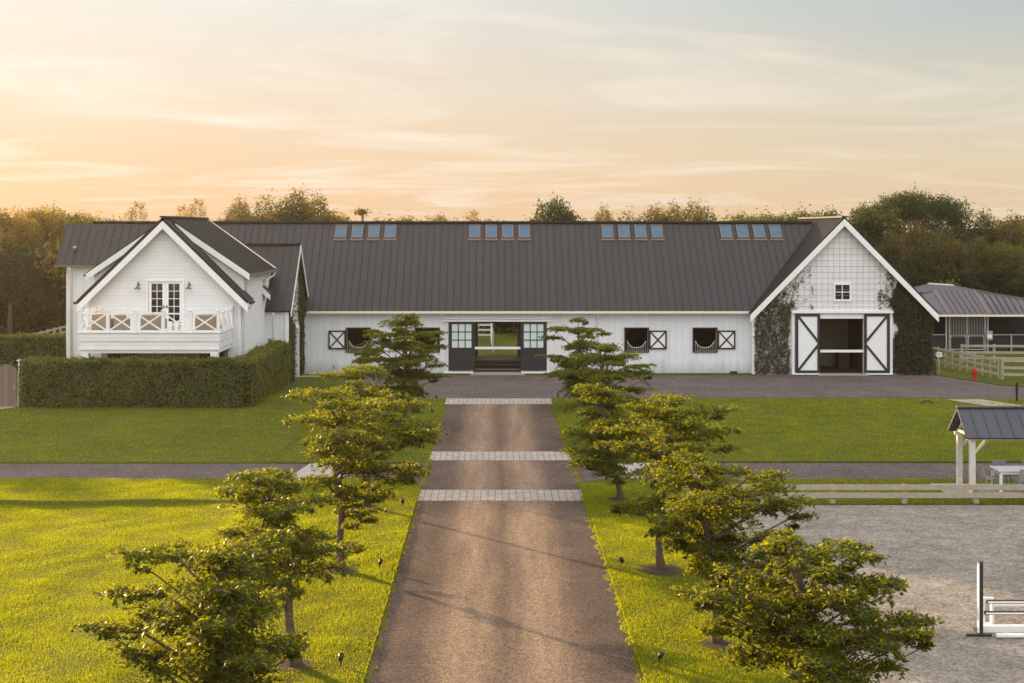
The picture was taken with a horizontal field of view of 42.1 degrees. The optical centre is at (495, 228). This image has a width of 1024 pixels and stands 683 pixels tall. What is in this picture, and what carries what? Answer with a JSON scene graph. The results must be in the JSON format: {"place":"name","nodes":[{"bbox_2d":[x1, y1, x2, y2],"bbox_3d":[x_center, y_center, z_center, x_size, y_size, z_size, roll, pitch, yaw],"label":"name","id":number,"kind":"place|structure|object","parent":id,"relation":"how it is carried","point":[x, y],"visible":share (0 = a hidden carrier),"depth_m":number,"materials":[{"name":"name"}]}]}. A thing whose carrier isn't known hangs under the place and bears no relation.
{"place":"outdoors","nodes":[
{"label":"outdoors","id":0,"kind":"place"},
{"bbox_2d":[0,374,351,463],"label":"lawn","id":1,"kind":"structure","parent":0,"point":[310,382],"depth_m":58.30,"materials":[{"name":"green plant"}]},
{"bbox_2d":[0,364,19,406],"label":"garden gate","id":2,"kind":"structure","parent":1,"relation":"on","point":[9,384],"depth_m":64.90,"materials":[{"name":"brown wood"}]},
{"bbox_2d":[16,348,245,408],"bbox_3d":[-17.696,7.470,65.042,11.146,3.208,1.868,0,0,0],"label":"hedge","id":3,"kind":"object","parent":1,"relation":"on","point":[131,382],"visible":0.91,"depth_m":64.58,"materials":[{"name":"green plant"}]},
{"bbox_2d":[55,216,277,359],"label":"farmhouse","id":4,"kind":"object","parent":1,"relation":"on","point":[184,271],"visible":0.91,"depth_m":69.00,"materials":[{"name":"white wood"}]},
{"bbox_2d":[92,312,113,329],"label":"lounge chair","id":5,"kind":"object","parent":4,"relation":"on","point":[101,322],"visible":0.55,"depth_m":66.72,"materials":[{"name":"beige fabric"}]},
{"bbox_2d":[114,312,129,329],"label":"lounge chair","id":6,"kind":"object","parent":4,"relation":"on","point":[121,317],"visible":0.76,"depth_m":66.52,"materials":[{"name":"beige fabric"}]},
{"bbox_2d":[140,312,166,329],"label":"outdoor sofa","id":7,"kind":"object","parent":4,"relation":"on","point":[156,321],"visible":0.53,"depth_m":66.52,"materials":[{"name":"beige fabric"}]},
{"bbox_2d":[149,282,165,317],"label":"french door","id":8,"kind":"structure","parent":4,"relation":"in","point":[157,290],"depth_m":69.05,"materials":[{"name":"white paint"}]},
{"bbox_2d":[166,282,181,326],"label":"french door","id":9,"kind":"structure","parent":4,"relation":"in","point":[173,290],"depth_m":69.05,"materials":[{"name":"white paint"}]},
{"bbox_2d":[195,312,220,329],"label":"outdoor sofa","id":10,"kind":"object","parent":4,"relation":"on","point":[211,322],"visible":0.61,"depth_m":66.52,"materials":[{"name":"beige fabric"}]},
{"bbox_2d":[232,338,292,406],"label":"hedge","id":11,"kind":"object","parent":1,"relation":"on","point":[268,367],"visible":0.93,"depth_m":68.81,"materials":[{"name":"green plant"}]},
{"bbox_2d":[0,478,418,682],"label":"lawn","id":12,"kind":"structure","parent":0,"point":[93,503],"depth_m":34.24,"materials":[{"name":"green plant"}]},
{"bbox_2d":[69,524,309,682],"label":"avenue tree","id":13,"kind":"object","parent":12,"relation":"on","point":[227,648],"visible":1,"depth_m":19.77,"materials":[{"name":"green plant"}]},
{"bbox_2d":[207,466,360,671],"bbox_3d":[-4.377,6.977,27.385,3.102,4.185,3.081,0,0,-41],"label":"avenue tree","id":14,"kind":"object","parent":12,"relation":"on","point":[270,508],"visible":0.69,"depth_m":27.16,"materials":[{"name":"green plant"}]},
{"bbox_2d":[281,363,430,508],"bbox_3d":[-4.357,6.770,43.132,4.368,4.581,4.673,0,0,-45],"label":"avenue tree","id":15,"kind":"object","parent":12,"relation":"on","point":[359,373],"visible":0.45,"depth_m":43.08,"materials":[{"name":"green plant"}]},
{"bbox_2d":[282,387,449,573],"bbox_3d":[-3.791,6.640,34.783,4.473,4.873,4.736,0,0,-38],"label":"avenue tree","id":16,"kind":"object","parent":12,"relation":"on","point":[338,455],"visible":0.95,"depth_m":34.58,"materials":[{"name":"green plant"}]},
{"bbox_2d":[350,207,371,220],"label":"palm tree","id":17,"kind":"object","parent":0,"point":[361,212],"visible":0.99,"depth_m":117.90,"materials":[{"name":"green plant"}]},
{"bbox_2d":[293,463,658,478],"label":"pale paving","id":18,"kind":"structure","parent":0,"point":[305,471],"depth_m":49.67,"materials":[{"name":"grey stone"}]},
{"bbox_2d":[364,403,642,682],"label":"driveway","id":19,"kind":"structure","parent":0,"point":[502,592],"depth_m":34.20,"materials":[{"name":"asphalt"}]},
{"bbox_2d":[417,398,583,500],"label":"paver bands","id":20,"kind":"object","parent":19,"relation":"on","point":[500,495],"visible":0.98,"depth_m":52.03,"materials":[{"name":"grey stone"}]},
{"bbox_2d":[0,462,1021,481],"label":"lane","id":21,"kind":"structure","parent":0,"point":[800,470],"depth_m":49.76,"materials":[{"name":"grey asphalt"}]},
{"bbox_2d":[0,326,1023,682],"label":"lawn","id":22,"kind":"structure","parent":0,"point":[510,340],"depth_m":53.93,"materials":[{"name":"green plant"}]},
{"bbox_2d":[0,205,40,293],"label":"broadleaf tree","id":23,"kind":"object","parent":22,"relation":"on","point":[8,234],"visible":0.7,"depth_m":111.78,"materials":[{"name":"green plant"}]},
{"bbox_2d":[0,293,45,333],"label":"shrub","id":24,"kind":"object","parent":22,"relation":"on","point":[17,324],"visible":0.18,"depth_m":113.95,"materials":[{"name":"green plant"}]},
{"bbox_2d":[0,297,45,331],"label":"shrub","id":25,"kind":"object","parent":22,"relation":"on","point":[3,313],"visible":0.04,"depth_m":115.32,"materials":[{"name":"green plant"}]},
{"bbox_2d":[0,241,53,333],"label":"broadleaf tree","id":26,"kind":"object","parent":22,"relation":"on","point":[6,266],"visible":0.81,"depth_m":109.49,"materials":[{"name":"green plant"}]},
{"bbox_2d":[0,330,65,372],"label":"hedge","id":27,"kind":"object","parent":22,"relation":"on","point":[16,347],"visible":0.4,"depth_m":82.12,"materials":[{"name":"green plant"}]},
{"bbox_2d":[0,243,65,332],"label":"broadleaf tree","id":28,"kind":"object","parent":22,"relation":"on","point":[48,269],"visible":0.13,"depth_m":110.48,"materials":[{"name":"green plant"}]},
{"bbox_2d":[4,240,65,333],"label":"broadleaf tree","id":29,"kind":"object","parent":22,"relation":"on","point":[26,311],"visible":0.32,"depth_m":110.02,"materials":[{"name":"green plant"}]},
{"bbox_2d":[3,204,70,324],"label":"broadleaf tree","id":30,"kind":"object","parent":22,"relation":"on","point":[47,222],"visible":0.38,"depth_m":117.50,"materials":[{"name":"green plant"}]},
{"bbox_2d":[20,279,65,331],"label":"shrub","id":31,"kind":"object","parent":22,"relation":"on","point":[39,305],"visible":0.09,"depth_m":112.27,"materials":[{"name":"green plant"}]},
{"bbox_2d":[29,226,65,297],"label":"broadleaf tree","id":32,"kind":"object","parent":22,"relation":"on","point":[50,255],"visible":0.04,"depth_m":109.42,"materials":[{"name":"green plant"}]},
{"bbox_2d":[33,325,65,334],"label":"rail fence","id":33,"kind":"object","parent":22,"relation":"on","point":[54,329],"visible":0.14,"depth_m":102.32,"materials":[{"name":"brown wood"}]},
{"bbox_2d":[38,272,65,335],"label":"shrub","id":34,"kind":"object","parent":22,"relation":"on","point":[61,309],"visible":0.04,"depth_m":110.47,"materials":[{"name":"green plant"}]},
{"bbox_2d":[40,200,94,249],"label":"broadleaf tree","id":35,"kind":"object","parent":22,"relation":"on","point":[75,218],"visible":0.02,"depth_m":123.22,"materials":[{"name":"green plant"}]},
{"bbox_2d":[67,210,104,223],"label":"broadleaf tree","id":36,"kind":"object","parent":22,"relation":"on","point":[91,217],"visible":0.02,"depth_m":127.89,"materials":[{"name":"green plant"}]},
{"bbox_2d":[121,201,158,220],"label":"feathery tree","id":37,"kind":"object","parent":22,"relation":"on","point":[134,211],"visible":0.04,"depth_m":121.33,"materials":[{"name":"green plant"}]},
{"bbox_2d":[183,198,218,220],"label":"feathery tree","id":38,"kind":"object","parent":22,"relation":"on","point":[201,203],"visible":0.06,"depth_m":121.42,"materials":[{"name":"green plant"}]},
{"bbox_2d":[217,194,270,220],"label":"feathery tree","id":39,"kind":"object","parent":22,"relation":"on","point":[236,215],"visible":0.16,"depth_m":119.65,"materials":[{"name":"green plant"}]},
{"bbox_2d":[238,183,316,220],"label":"feathery tree","id":40,"kind":"object","parent":22,"relation":"on","point":[300,204],"visible":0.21,"depth_m":117.78,"materials":[{"name":"green plant"}]},
{"bbox_2d":[274,190,337,220],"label":"feathery tree","id":41,"kind":"object","parent":22,"relation":"on","point":[317,217],"visible":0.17,"depth_m":119.38,"materials":[{"name":"green plant"}]},
{"bbox_2d":[319,208,355,220],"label":"broadleaf tree","id":42,"kind":"object","parent":22,"relation":"on","point":[337,217],"visible":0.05,"depth_m":120.18,"materials":[{"name":"green plant"}]},
{"bbox_2d":[349,313,450,419],"bbox_3d":[-4.079,6.441,60.019,5.424,5.253,4.728,0,0,-41],"label":"avenue tree","id":43,"kind":"object","parent":22,"relation":"on","point":[404,375],"visible":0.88,"depth_m":59.59,"materials":[{"name":"green plant"}]},
{"bbox_2d":[388,210,435,220],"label":"broadleaf tree","id":44,"kind":"object","parent":22,"relation":"on","point":[405,219],"visible":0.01,"depth_m":125.46,"materials":[{"name":"green plant"}]},
{"bbox_2d":[420,210,463,220],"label":"broadleaf tree","id":45,"kind":"object","parent":22,"relation":"on","point":[440,218],"visible":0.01,"depth_m":124.06,"materials":[{"name":"green plant"}]},
{"bbox_2d":[462,209,480,220],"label":"feathery tree","id":46,"kind":"object","parent":22,"relation":"on","point":[471,214],"visible":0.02,"depth_m":124.58,"materials":[{"name":"green plant"}]},
{"bbox_2d":[478,322,516,333],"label":"shrub","id":47,"kind":"object","parent":22,"relation":"on","point":[499,326],"visible":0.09,"depth_m":114.35,"materials":[{"name":"green plant"}]},
{"bbox_2d":[93,216,938,378],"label":"stable building","id":48,"kind":"structure","parent":22,"relation":"on","point":[682,296],"depth_m":83.34,"materials":[{"name":"white wood"}]},
{"bbox_2d":[289,261,306,384],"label":"climbing vine","id":49,"kind":"object","parent":48,"relation":"attached to","point":[300,292],"visible":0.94,"depth_m":80.73,"materials":[{"name":"green plant"}]},
{"bbox_2d":[346,327,370,351],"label":"stall window","id":50,"kind":"structure","parent":48,"relation":"in","point":[346,327],"depth_m":82.62,"materials":[{"name":"black metal"}]},
{"bbox_2d":[449,322,474,369],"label":"sliding door","id":51,"kind":"structure","parent":48,"relation":"in","point":[461,334],"depth_m":82.54,"materials":[{"name":"black paint"}]},
{"bbox_2d":[521,322,545,369],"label":"sliding door","id":52,"kind":"structure","parent":48,"relation":"in","point":[531,344],"depth_m":82.54,"materials":[{"name":"black paint"}]},
{"bbox_2d":[624,327,648,351],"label":"stall window","id":53,"kind":"structure","parent":48,"relation":"in","point":[625,328],"depth_m":82.62,"materials":[{"name":"black metal"}]},
{"bbox_2d":[693,327,717,351],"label":"stall window","id":54,"kind":"structure","parent":48,"relation":"in","point":[716,328],"depth_m":82.62,"materials":[{"name":"black metal"}]},
{"bbox_2d":[753,267,814,374],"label":"climbing vine","id":55,"kind":"object","parent":48,"relation":"attached to","point":[783,332],"visible":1,"depth_m":82.00,"materials":[{"name":"green plant"}]},
{"bbox_2d":[796,314,819,372],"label":"barn door","id":56,"kind":"structure","parent":48,"relation":"in","point":[807,325],"depth_m":81.96,"materials":[{"name":"white paint"}]},
{"bbox_2d":[834,283,851,300],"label":"window","id":57,"kind":"structure","parent":48,"relation":"in","point":[839,295],"depth_m":82.16,"materials":[{"name":"white paint"}]},
{"bbox_2d":[864,314,889,372],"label":"barn door","id":58,"kind":"structure","parent":48,"relation":"in","point":[876,326],"depth_m":81.96,"materials":[{"name":"white paint"}]},
{"bbox_2d":[877,269,934,374],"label":"climbing vine","id":59,"kind":"object","parent":48,"relation":"attached to","point":[910,356],"visible":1,"depth_m":81.96,"materials":[{"name":"green plant"}]},
{"bbox_2d":[530,191,585,220],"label":"broadleaf tree","id":60,"kind":"object","parent":22,"relation":"on","point":[555,212],"visible":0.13,"depth_m":115.58,"materials":[{"name":"green plant"}]},
{"bbox_2d":[534,317,616,407],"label":"avenue tree","id":61,"kind":"object","parent":22,"relation":"on","point":[570,373],"visible":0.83,"depth_m":66.65,"materials":[{"name":"green plant"}]},
{"bbox_2d":[591,202,616,220],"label":"feathery tree","id":62,"kind":"object","parent":22,"relation":"on","point":[605,218],"visible":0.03,"depth_m":122.34,"materials":[{"name":"green plant"}]},
{"bbox_2d":[558,382,654,501],"bbox_3d":[3.631,7.068,44.315,3.205,4.007,3.617,0,0,-33],"label":"avenue tree","id":63,"kind":"object","parent":22,"relation":"on","point":[597,437],"visible":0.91,"depth_m":43.83,"materials":[{"name":"green plant"}]},
{"bbox_2d":[563,342,656,442],"bbox_3d":[4.785,6.940,56.137,4.225,4.242,4.217,0,0,-36],"label":"avenue tree","id":64,"kind":"object","parent":22,"relation":"on","point":[606,359],"visible":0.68,"depth_m":55.83,"materials":[{"name":"green plant"}]},
{"bbox_2d":[617,201,670,220],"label":"feathery tree","id":65,"kind":"object","parent":22,"relation":"on","point":[635,218],"visible":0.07,"depth_m":119.88,"materials":[{"name":"green plant"}]},
{"bbox_2d":[645,198,689,220],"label":"feathery tree","id":66,"kind":"object","parent":22,"relation":"on","point":[675,216],"visible":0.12,"depth_m":119.38,"materials":[{"name":"green plant"}]},
{"bbox_2d":[603,390,745,575],"bbox_3d":[4.755,6.739,34.917,3.822,4.670,4.514,0,0,0],"label":"avenue tree","id":67,"kind":"object","parent":22,"relation":"on","point":[670,425],"visible":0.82,"depth_m":34.99,"materials":[{"name":"green plant"}]},
{"bbox_2d":[678,197,720,220],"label":"feathery tree","id":68,"kind":"object","parent":22,"relation":"on","point":[699,215],"visible":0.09,"depth_m":119.85,"materials":[{"name":"green plant"}]},
{"bbox_2d":[638,448,821,649],"bbox_3d":[4.868,6.968,28.848,4.119,4.190,3.759,0,0,31],"label":"avenue tree","id":69,"kind":"object","parent":22,"relation":"on","point":[707,498],"visible":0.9,"depth_m":28.67,"materials":[{"name":"green plant"}]},
{"bbox_2d":[719,206,768,220],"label":"broadleaf tree","id":70,"kind":"object","parent":22,"relation":"on","point":[742,217],"visible":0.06,"depth_m":121.54,"materials":[{"name":"green plant"}]},
{"bbox_2d":[727,205,796,220],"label":"broadleaf tree","id":71,"kind":"object","parent":22,"relation":"on","point":[765,216],"visible":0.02,"depth_m":120.64,"materials":[{"name":"green plant"}]},
{"bbox_2d":[765,202,830,220],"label":"broadleaf tree","id":72,"kind":"object","parent":22,"relation":"on","point":[782,218],"visible":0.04,"depth_m":118.74,"materials":[{"name":"green plant"}]},
{"bbox_2d":[666,526,946,682],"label":"avenue tree","id":73,"kind":"object","parent":22,"relation":"on","point":[801,641],"visible":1,"depth_m":21.15,"materials":[{"name":"green plant"}]},
{"bbox_2d":[789,204,874,242],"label":"broadleaf tree","id":74,"kind":"object","parent":22,"relation":"on","point":[831,213],"visible":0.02,"depth_m":117.55,"materials":[{"name":"green plant"}]},
{"bbox_2d":[847,201,916,262],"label":"broadleaf tree","id":75,"kind":"object","parent":22,"relation":"on","point":[878,228],"visible":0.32,"depth_m":117.71,"materials":[{"name":"green plant"}]},
{"bbox_2d":[873,227,922,265],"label":"feathery tree","id":76,"kind":"object","parent":22,"relation":"on","point":[888,250],"visible":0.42,"depth_m":113.10,"materials":[{"name":"green plant"}]},
{"bbox_2d":[847,183,976,257],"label":"umbrella tree","id":77,"kind":"object","parent":22,"relation":"on","point":[915,206],"visible":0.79,"depth_m":121.86,"materials":[{"name":"green plant"}]},
{"bbox_2d":[893,252,946,286],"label":"broadleaf tree","id":78,"kind":"object","parent":22,"relation":"on","point":[912,271],"visible":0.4,"depth_m":110.63,"materials":[{"name":"green plant"}]},
{"bbox_2d":[901,217,958,274],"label":"feathery tree","id":79,"kind":"object","parent":22,"relation":"on","point":[926,249],"visible":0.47,"depth_m":113.95,"materials":[{"name":"green plant"}]},
{"bbox_2d":[914,263,987,290],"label":"broadleaf tree","id":80,"kind":"object","parent":22,"relation":"on","point":[960,274],"visible":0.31,"depth_m":110.05,"materials":[{"name":"green plant"}]},
{"bbox_2d":[904,214,1019,277],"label":"broadleaf tree","id":81,"kind":"object","parent":22,"relation":"on","point":[959,230],"visible":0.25,"depth_m":119.47,"materials":[{"name":"green plant"}]},
{"bbox_2d":[939,231,992,288],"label":"feathery tree","id":82,"kind":"object","parent":22,"relation":"on","point":[968,257],"visible":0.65,"depth_m":112.69,"materials":[{"name":"green plant"}]},
{"bbox_2d":[933,347,999,378],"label":"rail fence","id":83,"kind":"object","parent":22,"relation":"on","point":[967,361],"visible":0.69,"depth_m":83.09,"materials":[{"name":"brown wood"}]},
{"bbox_2d":[914,283,1023,350],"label":"building","id":84,"kind":"structure","parent":22,"relation":"on","point":[998,317],"depth_m":98.49,"materials":[{"name":"grey metal"}]},
{"bbox_2d":[960,268,1021,296],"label":"broadleaf tree","id":85,"kind":"object","parent":22,"relation":"on","point":[988,276],"visible":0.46,"depth_m":109.80,"materials":[{"name":"green plant"}]},
{"bbox_2d":[960,208,1023,267],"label":"feathery tree","id":86,"kind":"object","parent":22,"relation":"on","point":[986,226],"visible":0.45,"depth_m":118.90,"materials":[{"name":"green plant"}]},
{"bbox_2d":[960,344,1023,362],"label":"rail fence","id":87,"kind":"object","parent":22,"relation":"on","point":[993,352],"visible":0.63,"depth_m":88.78,"materials":[{"name":"brown wood"}]},
{"bbox_2d":[964,236,1023,292],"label":"broadleaf tree","id":88,"kind":"object","parent":22,"relation":"on","point":[998,255],"visible":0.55,"depth_m":110.60,"materials":[{"name":"green plant"}]},
{"bbox_2d":[982,215,1023,257],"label":"broadleaf tree","id":89,"kind":"object","parent":22,"relation":"on","point":[1020,226],"visible":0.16,"depth_m":120.09,"materials":[{"name":"green plant"}]},
{"bbox_2d":[995,257,1023,297],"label":"broadleaf tree","id":90,"kind":"object","parent":22,"relation":"on","point":[1018,282],"visible":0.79,"depth_m":108.98,"materials":[{"name":"green plant"}]},
{"bbox_2d":[1001,358,1023,378],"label":"rail fence","id":91,"kind":"object","parent":22,"relation":"on","point":[1003,367],"visible":0.93,"depth_m":79.22,"materials":[{"name":"brown wood"}]},
{"bbox_2d":[0,0,1023,232],"label":"sky","id":92,"kind":"structure","parent":0,"point":[492,108],"materials":[{"name":"orange"}]},
{"bbox_2d":[348,375,1023,400],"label":"forecourt","id":93,"kind":"structure","parent":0,"point":[709,386],"depth_m":76.13,"materials":[{"name":"grey asphalt"}]},
{"bbox_2d":[709,505,1023,682],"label":"arena ground","id":94,"kind":"structure","parent":0,"point":[936,553],"depth_m":35.48,"materials":[{"name":"grey sand"}]},
{"bbox_2d":[686,484,1023,503],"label":"arena fence","id":95,"kind":"object","parent":94,"relation":"on","point":[975,495],"visible":0.55,"depth_m":43.49,"materials":[{"name":"white wood"}]},
{"bbox_2d":[966,561,991,636],"bbox_3d":[10.725,8.224,29.705,0.550,1.628,0.490,0,0,0],"label":"jump standard","id":96,"kind":"object","parent":94,"relation":"on","point":[978,630],"visible":1,"depth_m":29.55,"materials":[{"name":"black paint"}]},
{"bbox_2d":[984,611,1023,614],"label":"jump pole","id":97,"kind":"object","parent":96,"relation":"attached to","point":[1003,612],"visible":1,"depth_m":29.57,"materials":[{"name":"white paint"}]},
{"bbox_2d":[986,600,1023,603],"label":"jump pole","id":98,"kind":"object","parent":96,"relation":"attached to","point":[1004,601],"visible":1,"depth_m":29.57,"materials":[{"name":"white paint"}]},
{"bbox_2d":[983,597,1023,632],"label":"horse jump","id":99,"kind":"object","parent":94,"relation":"on","point":[990,627],"visible":0.65,"depth_m":29.75,"materials":[{"name":"white paint"}]},
{"bbox_2d":[995,633,1023,637],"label":"jump pole","id":100,"kind":"object","parent":94,"relation":"on","point":[1009,635],"visible":1,"depth_m":29.30,"materials":[{"name":"white paint"}]},
{"bbox_2d":[929,483,1023,492],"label":"patio","id":101,"kind":"structure","parent":0,"point":[990,491],"depth_m":45.64,"materials":[{"name":"concrete"}]},
{"bbox_2d":[948,406,1023,492],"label":"open pavilion","id":102,"kind":"structure","parent":101,"relation":"on","point":[972,424],"depth_m":45.19,"materials":[{"name":"wood"}]},
{"bbox_2d":[978,464,998,490],"bbox_3d":[16.976,8.566,45.800,0.588,0.852,0.500,0,0,0],"label":"dining chair","id":103,"kind":"object","parent":101,"relation":"on","point":[982,472],"visible":0.94,"depth_m":45.68,"materials":[{"name":"grey"}]},
{"bbox_2d":[992,460,1011,484],"bbox_3d":[17.700,8.566,46.494,0.500,0.852,0.588,0,0,0],"label":"dining chair","id":104,"kind":"object","parent":101,"relation":"on","point":[998,462],"visible":0.45,"depth_m":46.71,"materials":[{"name":"grey"}]},
{"bbox_2d":[990,466,1023,491],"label":"dining table","id":105,"kind":"object","parent":101,"relation":"on","point":[1000,470],"visible":0.87,"depth_m":45.54,"materials":[{"name":"white paint"}]},
{"bbox_2d":[1013,469,1023,492],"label":"dining chair","id":106,"kind":"object","parent":101,"relation":"on","point":[1021,477],"visible":0.9,"depth_m":44.99,"materials":[{"name":"grey"}]},
{"bbox_2d":[948,399,1020,405],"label":"path","id":107,"kind":"structure","parent":0,"point":[987,401],"depth_m":68.73,"materials":[{"name":"concrete"}]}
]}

